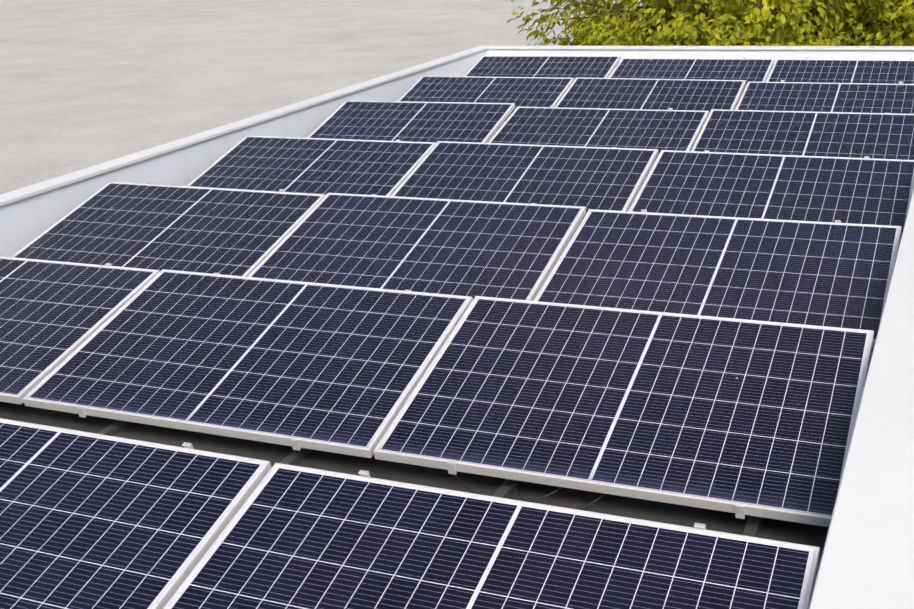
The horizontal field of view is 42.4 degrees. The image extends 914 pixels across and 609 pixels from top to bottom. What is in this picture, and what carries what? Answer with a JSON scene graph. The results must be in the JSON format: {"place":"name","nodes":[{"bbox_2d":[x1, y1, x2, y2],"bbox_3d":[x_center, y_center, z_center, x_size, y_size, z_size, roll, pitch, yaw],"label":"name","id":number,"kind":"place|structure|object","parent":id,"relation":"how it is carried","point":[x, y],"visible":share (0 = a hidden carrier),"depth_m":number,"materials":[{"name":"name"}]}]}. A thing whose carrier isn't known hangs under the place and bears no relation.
{"place":"outdoors","nodes":[
{"label":"outdoors","id":0,"kind":"place"},
{"bbox_2d":[0,0,649,194],"bbox_3d":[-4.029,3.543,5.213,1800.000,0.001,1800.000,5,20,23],"label":"ground","id":1,"kind":"structure","parent":0,"point":[84,84],"depth_m":44.47,"materials":[{"name":"concrete"}]},
{"bbox_2d":[0,45,913,608],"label":"roof","id":2,"kind":"structure","parent":1,"relation":"on","point":[864,541],"depth_m":4.66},
{"bbox_2d":[76,57,912,589],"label":"mounting clamps","id":3,"kind":"object","parent":2,"relation":"on","point":[502,491],"visible":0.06,"depth_m":4.43,"materials":[{"name":"metal"}]},
{"bbox_2d":[0,256,159,403],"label":"module","id":4,"kind":"object","parent":3,"relation":"attached to","point":[54,315],"visible":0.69,"depth_m":5.78,"materials":[{"name":"glass"}]},
{"bbox_2d":[0,418,271,608],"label":"module","id":5,"kind":"object","parent":3,"relation":"attached to","point":[88,520],"visible":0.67,"depth_m":3.70,"materials":[{"name":"glass"}]},
{"bbox_2d":[11,182,324,276],"bbox_3d":[-1.817,-0.465,7.399,1.700,0.041,1.099,6,34,22],"label":"module","id":6,"kind":"object","parent":3,"relation":"attached to","point":[235,232],"visible":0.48,"depth_m":7.38,"materials":[{"name":"glass"}]},
{"bbox_2d":[23,269,472,457],"bbox_3d":[-0.911,0.205,5.234,1.700,0.042,1.099,5,35,23],"label":"module","id":7,"kind":"object","parent":3,"relation":"attached to","point":[339,369],"visible":0.96,"depth_m":5.14,"materials":[{"name":"glass"}]},
{"bbox_2d":[187,136,435,195],"bbox_3d":[-1.140,-0.999,8.895,1.700,0.041,1.099,5,34,23],"label":"module","id":8,"kind":"object","parent":3,"relation":"attached to","point":[323,166],"visible":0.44,"depth_m":8.94,"materials":[{"name":"glass"}]},
{"bbox_2d":[307,100,514,142],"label":"module","id":9,"kind":"object","parent":3,"relation":"attached to","point":[433,122],"visible":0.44,"depth_m":10.46,"materials":[{"name":"glass"}]},
{"bbox_2d":[247,193,585,300],"bbox_3d":[-0.235,-0.325,6.732,1.700,0.040,1.099,5,35,23],"label":"module","id":10,"kind":"object","parent":3,"relation":"attached to","point":[473,249],"visible":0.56,"depth_m":6.71,"materials":[{"name":"glass"}]},
{"bbox_2d":[398,76,573,125],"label":"module","id":11,"kind":"object","parent":3,"relation":"attached to","point":[533,91],"visible":0.52,"depth_m":12.02,"materials":[{"name":"glass"}]},
{"bbox_2d":[163,463,819,608],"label":"module","id":12,"kind":"object","parent":3,"relation":"attached to","point":[293,537],"visible":1,"depth_m":3.32,"materials":[{"name":"glass"}]},
{"bbox_2d":[391,141,657,219],"bbox_3d":[0.440,-0.855,8.232,1.700,0.041,1.099,5,35,23],"label":"module","id":13,"kind":"object","parent":3,"relation":"attached to","point":[601,178],"visible":0.6,"depth_m":8.28,"materials":[{"name":"glass"}]},
{"bbox_2d":[465,56,620,79],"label":"module","id":14,"kind":"object","parent":3,"relation":"attached to","point":[574,67],"visible":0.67,"depth_m":13.53,"materials":[{"name":"glass"}]},
{"bbox_2d":[488,107,708,171],"bbox_3d":[1.119,-1.380,9.732,1.700,0.040,1.099,5,34,23],"label":"module","id":15,"kind":"object","parent":3,"relation":"attached to","point":[674,130],"visible":0.52,"depth_m":9.83,"materials":[{"name":"glass"}]},
{"bbox_2d":[455,71,769,509],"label":"cables","id":16,"kind":"object","parent":3,"relation":"attached to","point":[521,497],"depth_m":4.25,"materials":[{"name":"black plastic"}]},
{"bbox_2d":[373,296,873,526],"bbox_3d":[0.666,0.346,4.570,1.700,0.040,1.099,5,35,23],"label":"module","id":17,"kind":"object","parent":3,"relation":"attached to","point":[757,418],"visible":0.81,"depth_m":4.48,"materials":[{"name":"glass"}]},
{"bbox_2d":[555,77,745,112],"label":"module","id":18,"kind":"object","parent":3,"relation":"attached to","point":[658,94],"visible":0.5,"depth_m":11.35,"materials":[{"name":"glass"}]},
{"bbox_2d":[609,58,773,101],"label":"module","id":19,"kind":"object","parent":3,"relation":"attached to","point":[753,70],"visible":0.5,"depth_m":12.89,"materials":[{"name":"glass"}]},
{"bbox_2d":[533,209,901,347],"bbox_3d":[1.344,-0.174,6.074,1.700,0.041,1.099,5,34,23],"label":"module","id":20,"kind":"object","parent":3,"relation":"attached to","point":[831,274],"visible":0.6,"depth_m":6.06,"materials":[{"name":"glass"}]},
{"bbox_2d":[628,150,913,238],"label":"module","id":21,"kind":"object","parent":3,"relation":"attached to","point":[872,191],"visible":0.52,"depth_m":7.62,"materials":[{"name":"glass"}]},
{"bbox_2d":[691,109,913,159],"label":"module","id":22,"kind":"object","parent":3,"relation":"attached to","point":[857,135],"visible":0.65,"depth_m":9.17,"materials":[{"name":"glass"}]},
{"bbox_2d":[735,82,913,113],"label":"module","id":23,"kind":"object","parent":3,"relation":"attached to","point":[837,97],"visible":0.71,"depth_m":10.75,"materials":[{"name":"glass"}]},
{"bbox_2d":[766,59,913,83],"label":"module","id":24,"kind":"object","parent":3,"relation":"attached to","point":[845,71],"visible":0.56,"depth_m":12.28,"materials":[{"name":"glass"}]},
{"bbox_2d":[507,0,913,45],"bbox_3d":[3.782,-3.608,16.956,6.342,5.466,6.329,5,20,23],"label":"tree","id":25,"kind":"object","parent":1,"relation":"on","point":[724,23],"visible":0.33,"depth_m":15.63,"materials":[{"name":"green plant"}]},
{"bbox_2d":[806,0,913,45],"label":"tree","id":26,"kind":"object","parent":1,"relation":"on","point":[898,35],"visible":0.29,"depth_m":15.21,"materials":[{"name":"green plant"}]}
]}

